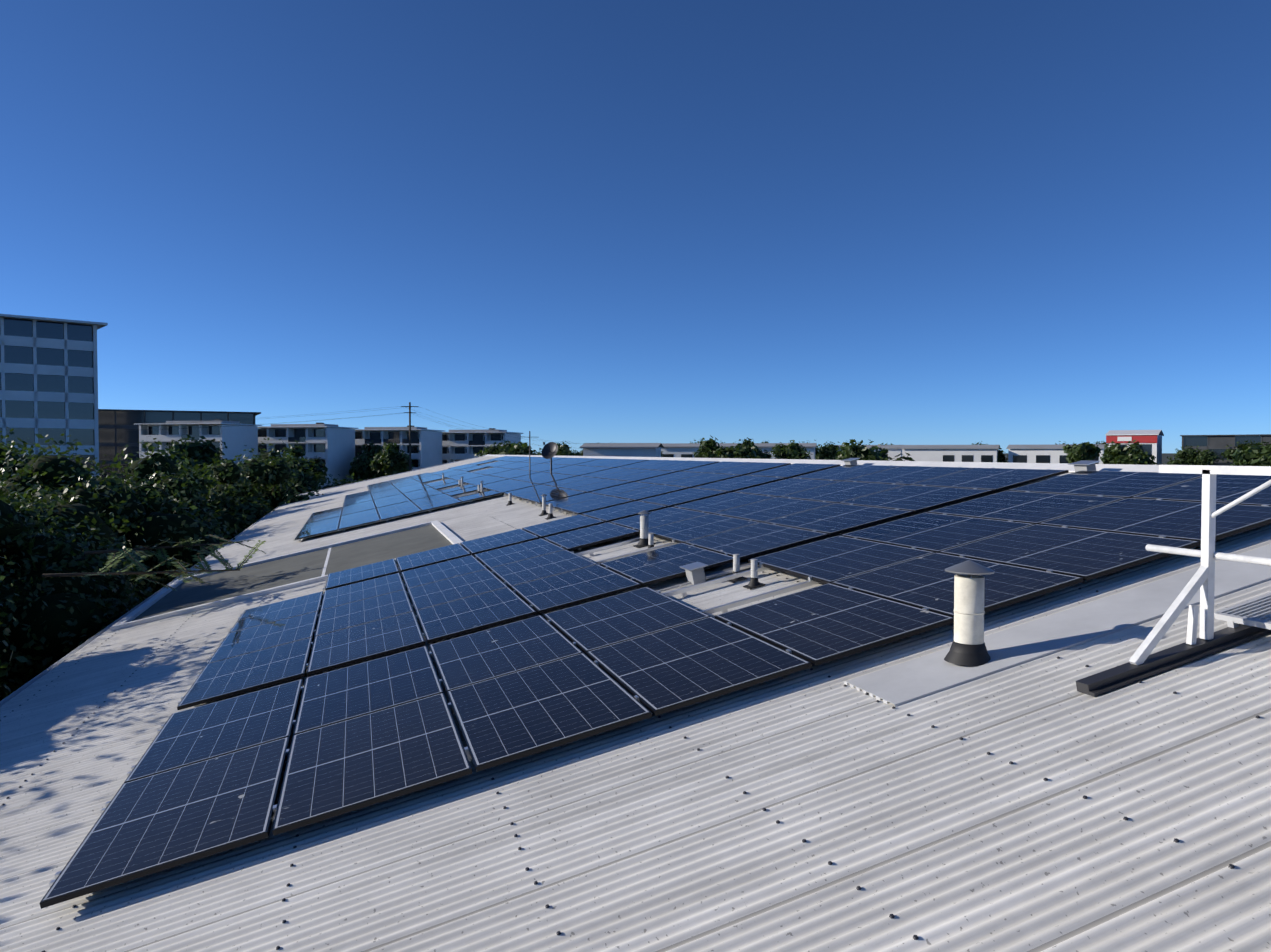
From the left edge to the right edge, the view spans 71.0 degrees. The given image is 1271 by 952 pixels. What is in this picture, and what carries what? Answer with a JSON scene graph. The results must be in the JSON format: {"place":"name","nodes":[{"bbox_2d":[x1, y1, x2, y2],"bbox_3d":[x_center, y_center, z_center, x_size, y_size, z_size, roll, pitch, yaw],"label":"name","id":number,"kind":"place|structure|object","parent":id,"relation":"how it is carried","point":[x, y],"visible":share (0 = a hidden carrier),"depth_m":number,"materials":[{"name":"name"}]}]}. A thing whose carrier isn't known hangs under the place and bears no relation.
{"place":"outdoors","nodes":[
{"label":"outdoors","id":0,"kind":"place"},
{"bbox_2d":[580,443,663,456],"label":"grey house","id":1,"kind":"structure","parent":0,"point":[629,449],"depth_m":157.79,"materials":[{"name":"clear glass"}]},
{"bbox_2d":[0,0,1270,452],"label":"sky","id":2,"kind":"structure","parent":0,"point":[1003,223],"materials":[{"name":"blue"}]},
{"bbox_2d":[124,453,1178,591],"bbox_3d":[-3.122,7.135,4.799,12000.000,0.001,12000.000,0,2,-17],"label":"ground","id":3,"kind":"structure","parent":0,"point":[1165,458],"depth_m":1273.46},
{"bbox_2d":[0,555,27,698],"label":"tree","id":4,"kind":"object","parent":3,"relation":"on","point":[21,659],"visible":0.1,"depth_m":12.51,"materials":[{"name":"green plant"}]},
{"bbox_2d":[0,314,107,482],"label":"office tower","id":5,"kind":"structure","parent":3,"relation":"on","point":[49,376],"depth_m":116.26,"materials":[{"name":"grey glass"}]},
{"bbox_2d":[0,427,144,541],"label":"tree","id":6,"kind":"object","parent":3,"relation":"on","point":[13,466],"visible":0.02,"depth_m":34.81,"materials":[{"name":"green plant"}]},
{"bbox_2d":[0,468,148,700],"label":"tree","id":7,"kind":"object","parent":3,"relation":"on","point":[57,618],"visible":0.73,"depth_m":16.93,"materials":[{"name":"green plant"}]},
{"bbox_2d":[42,540,265,590],"bbox_3d":[-8.195,1.559,15.171,3.412,0.843,1.492,0,2,1],"label":"overhanging branch","id":8,"kind":"object","parent":7,"relation":"attached to","point":[145,572],"visible":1,"depth_m":15.17,"materials":[{"name":"green plant"}]},
{"bbox_2d":[84,534,265,565],"bbox_3d":[-8.855,1.485,17.364,3.189,0.618,1.442,-1,2,-41],"label":"overhanging branch","id":9,"kind":"object","parent":7,"relation":"attached to","point":[182,543],"visible":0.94,"depth_m":17.16,"materials":[{"name":"green plant"}]},
{"bbox_2d":[0,452,156,613],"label":"tree","id":10,"kind":"object","parent":3,"relation":"on","point":[101,525],"visible":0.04,"depth_m":23.41,"materials":[{"name":"green plant"}]},
{"bbox_2d":[0,434,236,605],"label":"tree","id":11,"kind":"object","parent":3,"relation":"on","point":[156,520],"visible":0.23,"depth_m":30.01,"materials":[{"name":"green plant"}]},
{"bbox_2d":[110,441,212,486],"bbox_3d":[-30.665,1.685,59.548,11.777,8.025,8.912,0,2,2],"label":"tree","id":12,"kind":"object","parent":3,"relation":"on","point":[181,468],"depth_m":59.54,"materials":[{"name":"green plant"}]},
{"bbox_2d":[98,409,260,481],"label":"dark office","id":13,"kind":"structure","parent":3,"relation":"on","point":[112,444],"depth_m":221.26,"materials":[{"name":"brown glass"}]},
{"bbox_2d":[110,436,274,545],"bbox_3d":[-21.582,2.122,42.713,7.996,8.040,8.170,0,2,-17],"label":"tree","id":14,"kind":"object","parent":3,"relation":"on","point":[239,517],"visible":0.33,"depth_m":42.41,"materials":[{"name":"green plant"}]},
{"bbox_2d":[167,438,223,463],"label":"tree","id":15,"kind":"object","parent":3,"relation":"on","point":[217,449],"visible":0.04,"depth_m":145.51,"materials":[{"name":"green plant"}]},
{"bbox_2d":[134,419,261,463],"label":"apartment","id":16,"kind":"structure","parent":3,"relation":"on","point":[234,437],"depth_m":167.94,"materials":[{"name":"white paint"}]},
{"bbox_2d":[162,434,237,476],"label":"tree","id":17,"kind":"object","parent":3,"relation":"on","point":[200,452],"visible":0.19,"depth_m":121.25,"materials":[{"name":"green plant"}]},
{"bbox_2d":[201,449,323,515],"bbox_3d":[-22.675,2.137,53.213,8.436,7.459,9.943,-1,2,-44],"label":"tree","id":18,"kind":"object","parent":3,"relation":"on","point":[268,478],"visible":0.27,"depth_m":51.49,"materials":[{"name":"green plant"}]},
{"bbox_2d":[252,440,327,477],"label":"tree","id":19,"kind":"object","parent":3,"relation":"on","point":[296,452],"visible":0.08,"depth_m":144.98,"materials":[{"name":"green plant"}]},
{"bbox_2d":[242,438,360,493],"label":"tree","id":20,"kind":"object","parent":3,"relation":"on","point":[307,479],"visible":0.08,"depth_m":66.42,"materials":[{"name":"green plant"}]},
{"bbox_2d":[258,423,358,486],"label":"apartment","id":21,"kind":"structure","parent":3,"relation":"on","point":[332,446],"depth_m":177.81,"materials":[{"name":"white paint"}]},
{"bbox_2d":[106,406,603,447],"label":"power lines","id":22,"kind":"object","parent":3,"relation":"on","point":[344,418],"visible":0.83,"depth_m":119.69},
{"bbox_2d":[349,441,386,480],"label":"tree","id":23,"kind":"object","parent":3,"relation":"on","point":[361,469],"visible":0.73,"depth_m":178.72,"materials":[{"name":"green plant"}]},
{"bbox_2d":[369,442,413,474],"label":"tree","id":24,"kind":"object","parent":3,"relation":"on","point":[390,459],"visible":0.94,"depth_m":159.40,"materials":[{"name":"green plant"}]},
{"bbox_2d":[355,426,444,480],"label":"apartment","id":25,"kind":"structure","parent":3,"relation":"on","point":[426,447],"depth_m":188.01,"materials":[{"name":"white paint"}]},
{"bbox_2d":[401,402,418,470],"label":"power pole","id":26,"kind":"object","parent":3,"relation":"on","point":[409,406],"visible":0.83,"depth_m":115.69,"materials":[{"name":"wood"}]},
{"bbox_2d":[474,448,488,456],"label":"tree","id":27,"kind":"object","parent":3,"relation":"on","point":[481,453],"depth_m":166.33,"materials":[{"name":"green plant"}]},
{"bbox_2d":[442,428,522,463],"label":"apartment","id":28,"kind":"structure","parent":3,"relation":"on","point":[458,445],"depth_m":198.32,"materials":[{"name":"white paint"}]},
{"bbox_2d":[483,440,538,454],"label":"tree","id":29,"kind":"object","parent":3,"relation":"on","point":[491,450],"visible":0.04,"depth_m":151.71,"materials":[{"name":"green plant"}]},
{"bbox_2d":[493,442,536,454],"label":"tree","id":30,"kind":"object","parent":3,"relation":"on","point":[515,449],"visible":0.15,"depth_m":130.91,"materials":[{"name":"green plant"}]},
{"bbox_2d":[538,443,578,455],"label":"tree","id":31,"kind":"object","parent":3,"relation":"on","point":[562,451],"visible":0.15,"depth_m":219.88,"materials":[{"name":"green plant"}]},
{"bbox_2d":[556,440,581,455],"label":"tree","id":32,"kind":"object","parent":3,"relation":"on","point":[566,445],"visible":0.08,"depth_m":354.33,"materials":[{"name":"green plant"}]},
{"bbox_2d":[694,435,722,457],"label":"tree","id":33,"kind":"object","parent":3,"relation":"on","point":[708,448],"visible":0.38,"depth_m":155.73,"materials":[{"name":"green plant"}]},
{"bbox_2d":[714,437,756,458],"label":"tree","id":34,"kind":"object","parent":3,"relation":"on","point":[744,449],"visible":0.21,"depth_m":140.21,"materials":[{"name":"green plant"}]},
{"bbox_2d":[661,443,816,459],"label":"school block","id":35,"kind":"structure","parent":3,"relation":"on","point":[685,450],"depth_m":255.00,"materials":[{"name":"white concrete"}]},
{"bbox_2d":[748,447,770,458],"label":"tree","id":36,"kind":"object","parent":3,"relation":"on","point":[759,454],"visible":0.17,"depth_m":173.46,"materials":[{"name":"green plant"}]},
{"bbox_2d":[772,440,806,452],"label":"tree","id":37,"kind":"object","parent":3,"relation":"on","point":[793,445],"visible":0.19,"depth_m":201.27,"materials":[{"name":"green plant"}]},
{"bbox_2d":[768,445,812,459],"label":"tree","id":38,"kind":"object","parent":3,"relation":"on","point":[781,453],"visible":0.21,"depth_m":175.76,"materials":[{"name":"green plant"}]},
{"bbox_2d":[807,440,841,459],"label":"tree","id":39,"kind":"object","parent":3,"relation":"on","point":[827,452],"visible":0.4,"depth_m":285.81,"materials":[{"name":"green plant"}]},
{"bbox_2d":[834,445,902,460],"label":"building","id":40,"kind":"structure","parent":3,"relation":"on","point":[894,451],"depth_m":283.24,"materials":[{"name":"white concrete"}]},
{"bbox_2d":[836,439,913,460],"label":"tree","id":41,"kind":"object","parent":3,"relation":"on","point":[853,450],"visible":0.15,"depth_m":120.98,"materials":[{"name":"green plant"}]},
{"bbox_2d":[900,445,999,461],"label":"school block","id":42,"kind":"structure","parent":3,"relation":"on","point":[964,453],"depth_m":258.85,"materials":[{"name":"white paint"}]},
{"bbox_2d":[971,443,1007,462],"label":"tree","id":43,"kind":"object","parent":3,"relation":"on","point":[1001,457],"visible":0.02,"depth_m":260.43,"materials":[{"name":"green plant"}]},
{"bbox_2d":[1006,444,1105,463],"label":"school block","id":44,"kind":"structure","parent":3,"relation":"on","point":[1036,454],"depth_m":250.77,"materials":[{"name":"white paint"}]},
{"bbox_2d":[1063,442,1100,463],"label":"tree","id":45,"kind":"object","parent":3,"relation":"on","point":[1087,451],"visible":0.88,"depth_m":171.65,"materials":[{"name":"green plant"}]},
{"bbox_2d":[1100,440,1157,464],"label":"tree","id":46,"kind":"object","parent":3,"relation":"on","point":[1132,454],"visible":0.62,"depth_m":155.44,"materials":[{"name":"green plant"}]},
{"bbox_2d":[1105,430,1270,465],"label":"buildings","id":47,"kind":"structure","parent":3,"relation":"on","point":[1216,444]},
{"bbox_2d":[1106,435,1156,442],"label":"sign","id":48,"kind":"object","parent":47,"relation":"attached to","point":[1131,438],"visible":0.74,"depth_m":285.58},
{"bbox_2d":[1165,445,1220,464],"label":"tree","id":49,"kind":"object","parent":3,"relation":"on","point":[1191,456],"visible":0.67,"depth_m":263.30,"materials":[{"name":"green plant"}]},
{"bbox_2d":[1221,440,1270,462],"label":"tree","id":50,"kind":"object","parent":3,"relation":"on","point":[1228,453],"visible":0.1,"depth_m":271.75,"materials":[{"name":"green plant"}]},
{"bbox_2d":[1229,443,1270,465],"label":"tree","id":51,"kind":"object","parent":3,"relation":"on","point":[1252,457],"visible":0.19,"depth_m":104.55,"materials":[{"name":"green plant"}]},
{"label":"building walls","id":52,"kind":"object","parent":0,"visible":0},
{"bbox_2d":[0,454,1158,705],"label":"roof trim","id":53,"kind":"structure","parent":52,"relation":"on","point":[938,464],"depth_m":14.97,"materials":[{"name":"white metal"}]},
{"bbox_2d":[0,456,1270,951],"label":"roof","id":54,"kind":"structure","parent":52,"relation":"on","point":[654,834],"depth_m":4.48,"materials":[{"name":"metal"}]},
{"bbox_2d":[110,520,462,630],"bbox_3d":[-6.800,1.833,18.419,5.828,1.288,5.870,0,2,-17],"label":"skylight panel","id":55,"kind":"object","parent":54,"relation":"on","point":[279,573],"visible":0.88,"depth_m":18.02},
{"bbox_2d":[507,493,514,505],"bbox_3d":[-3.241,0.600,23.044,0.198,0.320,0.200,0,2,-17],"label":"vent","id":56,"kind":"object","parent":54,"relation":"on","point":[510,500],"visible":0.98,"depth_m":23.00,"materials":[{"name":"white plastic"}]},
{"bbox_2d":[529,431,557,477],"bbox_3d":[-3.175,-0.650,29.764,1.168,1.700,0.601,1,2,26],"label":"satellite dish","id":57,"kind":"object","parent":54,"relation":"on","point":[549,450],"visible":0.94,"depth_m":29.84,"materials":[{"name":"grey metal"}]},
{"bbox_2d":[539,494,548,515],"bbox_3d":[-1.965,0.618,19.146,0.198,0.471,0.200,0,2,-17],"label":"vent","id":58,"kind":"object","parent":54,"relation":"on","point":[544,512],"visible":1,"depth_m":19.11,"materials":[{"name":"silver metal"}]},
{"bbox_2d":[545,503,555,519],"bbox_3d":[-1.742,0.726,18.276,0.198,0.320,0.200,0,2,-17],"label":"vent","id":59,"kind":"object","parent":54,"relation":"on","point":[550,515],"visible":1,"depth_m":18.24,"materials":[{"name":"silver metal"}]},
{"bbox_2d":[0,505,1259,951],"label":"roof screws","id":60,"kind":"object","parent":54,"relation":"on","point":[916,937],"visible":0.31,"depth_m":4.58,"materials":[{"name":"grey metal"}]},
{"bbox_2d":[633,510,655,547],"bbox_3d":[0.124,0.751,12.729,0.257,0.527,0.260,0,2,-17],"label":"flue","id":61,"kind":"object","parent":54,"relation":"on","point":[643,540],"visible":0.96,"depth_m":12.67,"materials":[{"name":"white metal"}]},
{"bbox_2d":[647,533,653,548],"bbox_3d":[0.210,0.913,12.131,0.169,0.257,0.170,0,2,-17],"label":"vent","id":62,"kind":"object","parent":54,"relation":"on","point":[650,540],"visible":0.81,"depth_m":12.10,"materials":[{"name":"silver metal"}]},
{"bbox_2d":[49,457,1268,886],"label":"panel mounting rails","id":63,"kind":"object","parent":54,"relation":"on","point":[741,601],"visible":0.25,"depth_m":9.24,"materials":[{"name":"silver metal"}]},
{"bbox_2d":[40,456,1270,908],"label":"solar panels","id":64,"kind":"object","parent":63,"relation":"on","point":[200,782],"visible":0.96,"depth_m":8.03,"materials":[{"name":"blue glass"}]},
{"bbox_2d":[303,458,1100,686],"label":"roof electrics","id":65,"kind":"object","parent":54,"relation":"on","point":[695,573],"visible":0.19,"depth_m":9.69,"materials":[{"name":"grey metal"}]},
{"bbox_2d":[728,554,746,582],"bbox_3d":[1.065,0.970,9.412,0.169,0.287,0.170,0,2,-17],"label":"vent","id":66,"kind":"object","parent":54,"relation":"on","point":[736,563],"visible":0.73,"depth_m":9.38,"materials":[{"name":"white plastic"}]},
{"bbox_2d":[743,559,764,588],"bbox_3d":[1.193,0.984,8.971,0.169,0.288,0.170,0,2,-17],"label":"vent","id":67,"kind":"object","parent":54,"relation":"on","point":[754,582],"visible":1,"depth_m":8.94,"materials":[{"name":"white rubber"}]},
{"bbox_2d":[844,544,1270,706],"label":"vent flashing","id":68,"kind":"object","parent":54,"relation":"on","point":[915,679],"visible":0.79,"depth_m":5.93,"materials":[{"name":"white metal"}]},
{"bbox_2d":[944,560,993,665],"bbox_3d":[2.157,0.892,5.769,0.374,0.699,0.380,0,2,-17],"label":"flue","id":69,"kind":"object","parent":68,"relation":"on","point":[968,647],"visible":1,"depth_m":5.69,"materials":[{"name":"white metal"}]},
{"bbox_2d":[1076,465,1270,696],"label":"guardrail post","id":70,"kind":"object","parent":54,"relation":"on","point":[1142,663],"visible":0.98,"depth_m":5.16,"materials":[{"name":"metal"}]},
{"bbox_2d":[1214,593,1270,629],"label":"walkway","id":71,"kind":"structure","parent":54,"relation":"on","point":[1255,612],"depth_m":5.33,"materials":[{"name":"white metal"}]}
]}

